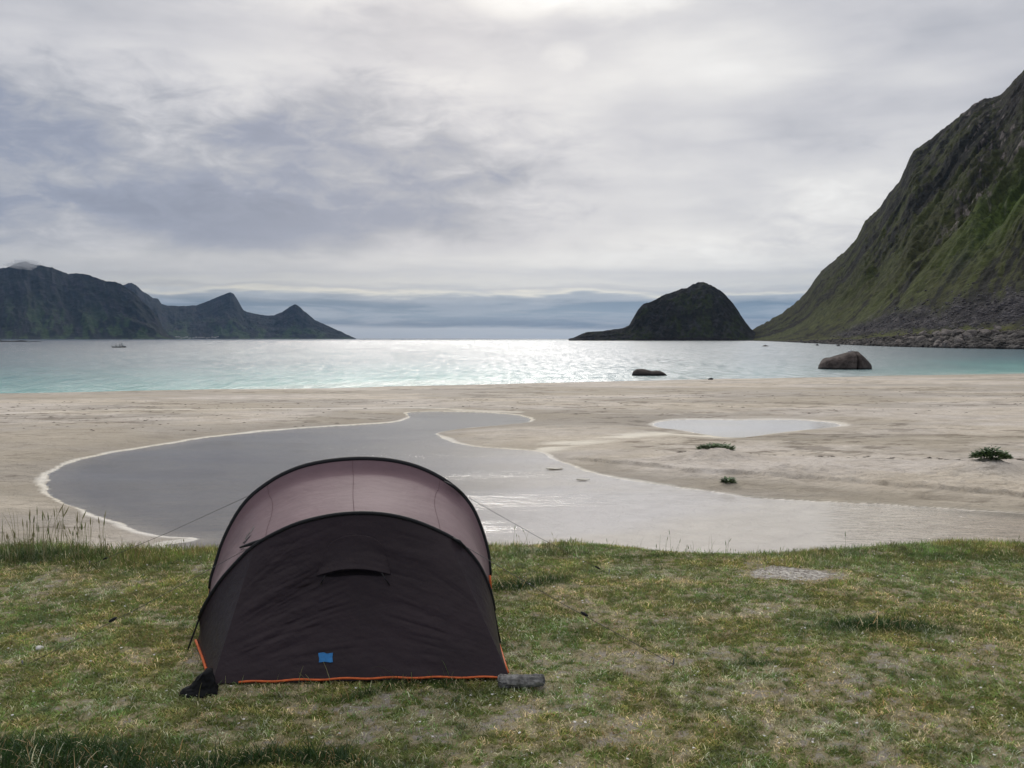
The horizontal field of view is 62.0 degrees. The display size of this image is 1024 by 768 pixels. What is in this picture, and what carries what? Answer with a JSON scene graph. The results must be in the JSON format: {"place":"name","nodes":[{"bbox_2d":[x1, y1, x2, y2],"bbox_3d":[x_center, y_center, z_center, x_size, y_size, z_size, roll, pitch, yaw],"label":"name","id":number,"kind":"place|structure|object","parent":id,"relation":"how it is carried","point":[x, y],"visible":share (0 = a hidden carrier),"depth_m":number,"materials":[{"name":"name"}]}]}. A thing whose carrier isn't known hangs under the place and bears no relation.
{"place":"outdoors","nodes":[
{"label":"outdoors","id":0,"kind":"place"},
{"bbox_2d":[0,261,173,338],"bbox_3d":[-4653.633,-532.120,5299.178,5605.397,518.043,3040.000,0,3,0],"label":"mountain","id":1,"kind":"structure","parent":0,"point":[40,302],"depth_m":4956.71,"materials":[{"name":"stone"}]},
{"bbox_2d":[123,283,355,338],"bbox_3d":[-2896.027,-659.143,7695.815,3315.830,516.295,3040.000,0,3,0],"label":"mountain","id":2,"kind":"structure","parent":0,"point":[226,316],"depth_m":7068.01,"materials":[{"name":"grey stone"}]},
{"bbox_2d":[0,374,1023,553],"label":"beach","id":3,"kind":"structure","parent":0,"point":[625,446],"depth_m":22.13,"materials":[{"name":"beige sand"}]},
{"bbox_2d":[0,391,1023,460],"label":"seaweed scraps","id":4,"kind":"object","parent":3,"relation":"on","point":[472,401],"visible":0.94,"depth_m":35.05,"materials":[{"name":"brown plant"}]},
{"bbox_2d":[47,411,1023,548],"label":"lagoon","id":5,"kind":"structure","parent":3,"relation":"in","point":[412,420],"depth_m":24.50,"materials":[{"name":"liquid"}]},
{"bbox_2d":[546,467,562,469],"bbox_3d":[1.010,2.013,20.338,0.404,0.042,0.271,-1,3,-21],"label":"sand bar","id":6,"kind":"object","parent":5,"relation":"on","point":[555,468],"visible":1,"depth_m":20.28,"materials":[{"name":"beige sand"}]},
{"bbox_2d":[696,442,735,449],"bbox_3d":[5.069,1.526,21.194,1.035,0.234,0.807,0,3,0],"label":"beach plant","id":7,"kind":"object","parent":3,"relation":"on","point":[714,445],"visible":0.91,"depth_m":21.15,"materials":[{"name":"green plant"}]},
{"bbox_2d":[719,476,735,482],"bbox_3d":[4.519,2.005,17.813,0.376,0.134,0.328,-1,3,-18],"label":"beach plant","id":8,"kind":"object","parent":3,"relation":"on","point":[725,479],"visible":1,"depth_m":17.80,"materials":[{"name":"green plant"}]},
{"bbox_2d":[654,420,836,437],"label":"pool","id":9,"kind":"structure","parent":3,"relation":"in","point":[755,427],"depth_m":30.08,"materials":[{"name":"liquid"}]},
{"bbox_2d":[969,446,1012,459],"bbox_3d":[10.525,1.492,18.739,0.933,0.297,0.779,-2,3,-28],"label":"beach plant","id":10,"kind":"object","parent":3,"relation":"on","point":[988,453],"visible":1,"depth_m":18.61,"materials":[{"name":"green plant"}]},
{"bbox_2d":[0,540,1023,767],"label":"lawn","id":11,"kind":"structure","parent":0,"point":[802,574],"depth_m":4.21,"materials":[{"name":"plant"}]},
{"bbox_2d":[178,667,218,698],"bbox_3d":[-1.508,1.429,4.079,0.206,0.136,0.117,0,3,0],"label":"cloth bag","id":12,"kind":"object","parent":11,"relation":"on","point":[209,684],"visible":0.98,"depth_m":4.05,"materials":[{"name":"black fabric"}]},
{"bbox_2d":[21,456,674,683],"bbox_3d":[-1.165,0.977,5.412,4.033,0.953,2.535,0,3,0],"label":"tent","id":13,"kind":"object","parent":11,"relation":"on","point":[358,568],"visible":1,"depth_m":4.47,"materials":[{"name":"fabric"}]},
{"bbox_2d":[0,551,1022,767],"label":"shell bits","id":14,"kind":"object","parent":11,"relation":"on","point":[519,732],"visible":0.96,"depth_m":4.26,"materials":[{"name":"white stone"}]},
{"bbox_2d":[0,504,1023,767],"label":"grass stalks","id":15,"kind":"object","parent":11,"relation":"on","point":[30,544],"depth_m":6.42,"materials":[{"name":"plant"}]},
{"bbox_2d":[497,673,544,687],"bbox_3d":[0.046,1.450,4.164,0.237,0.065,0.082,0,3,0],"label":"driftwood","id":16,"kind":"object","parent":11,"relation":"on","point":[520,680],"visible":1,"depth_m":4.14,"materials":[{"name":"grey wood"}]},
{"bbox_2d":[0,339,1023,392],"bbox_3d":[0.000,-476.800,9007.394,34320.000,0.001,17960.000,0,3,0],"label":"sea","id":17,"kind":"structure","parent":0,"point":[68,365],"depth_m":135.27,"materials":[{"name":"liquid"}]},
{"bbox_2d":[0,340,40,341],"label":"skerry","id":18,"kind":"structure","parent":17,"relation":"in","point":[20,341],"depth_m":993.47,"materials":[{"name":"grey stone"}]},
{"bbox_2d":[632,369,666,375],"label":"boulder","id":19,"kind":"object","parent":17,"relation":"in","point":[640,372],"visible":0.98,"depth_m":87.00,"materials":[{"name":"stone"}]},
{"bbox_2d":[818,351,871,369],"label":"boulder","id":20,"kind":"object","parent":17,"relation":"in","point":[853,360],"visible":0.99,"depth_m":104.79,"materials":[{"name":"stone"}]},
{"bbox_2d":[0,535,1023,568],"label":"fringe grass","id":21,"kind":"structure","parent":0,"point":[149,548],"depth_m":6.75,"materials":[{"name":"green plant"}]},
{"bbox_2d":[0,0,1023,338],"label":"sky","id":22,"kind":"structure","parent":0,"point":[376,169],"materials":[{"name":"grey"}]},
{"bbox_2d":[569,282,754,340],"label":"island","id":23,"kind":"structure","parent":0,"point":[700,311],"depth_m":1546.24,"materials":[{"name":"grey stone"}]},
{"bbox_2d":[752,70,1023,348],"bbox_3d":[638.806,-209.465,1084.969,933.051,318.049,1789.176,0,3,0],"label":"mountain","id":24,"kind":"structure","parent":0,"point":[945,219],"depth_m":673.69,"materials":[{"name":"green plant"}]},
{"bbox_2d":[784,328,1023,348],"bbox_3d":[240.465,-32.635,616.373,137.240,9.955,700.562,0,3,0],"label":"shore rubble","id":25,"kind":"object","parent":24,"relation":"on","point":[1011,339],"visible":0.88,"depth_m":340.71,"materials":[{"name":"stone"}]},
{"bbox_2d":[915,336,925,340],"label":"boulder","id":26,"kind":"object","parent":25,"relation":"on","point":[918,338],"visible":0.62,"depth_m":375.84,"materials":[{"name":"stone"}]},
{"bbox_2d":[830,275,1023,338],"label":"scree","id":27,"kind":"structure","parent":24,"relation":"on","point":[988,303],"depth_m":411.53,"materials":[{"name":"stone"}]},
{"bbox_2d":[933,340,941,345],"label":"boulder","id":28,"kind":"object","parent":24,"relation":"on","point":[937,342],"visible":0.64,"depth_m":350.60,"materials":[{"name":"stone"}]},
{"bbox_2d":[942,340,949,347],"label":"boulder","id":29,"kind":"object","parent":24,"relation":"on","point":[945,343],"visible":0.55,"depth_m":342.05,"materials":[{"name":"stone"}]},
{"bbox_2d":[941,329,951,335],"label":"boulder","id":30,"kind":"object","parent":24,"relation":"on","point":[945,332],"visible":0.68,"depth_m":361.72,"materials":[{"name":"stone"}]},
{"bbox_2d":[954,329,964,335],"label":"boulder","id":31,"kind":"object","parent":24,"relation":"on","point":[958,331],"visible":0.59,"depth_m":346.63,"materials":[{"name":"stone"}]},
{"bbox_2d":[962,332,971,337],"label":"boulder","id":32,"kind":"object","parent":24,"relation":"on","point":[966,334],"visible":0.66,"depth_m":336.63,"materials":[{"name":"stone"}]},
{"bbox_2d":[965,330,977,334],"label":"boulder","id":33,"kind":"object","parent":24,"relation":"on","point":[972,331],"visible":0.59,"depth_m":338.00,"materials":[{"name":"stone"}]},
{"bbox_2d":[978,329,990,333],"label":"boulder","id":34,"kind":"object","parent":24,"relation":"on","point":[982,331],"visible":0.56,"depth_m":335.21,"materials":[{"name":"stone"}]},
{"bbox_2d":[990,329,998,333],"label":"boulder","id":35,"kind":"object","parent":24,"relation":"on","point":[993,331],"visible":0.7,"depth_m":328.05,"materials":[{"name":"stone"}]},
{"bbox_2d":[993,325,1001,329],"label":"boulder","id":36,"kind":"object","parent":24,"relation":"on","point":[997,327],"visible":0.69,"depth_m":339.56,"materials":[{"name":"stone"}]}
]}

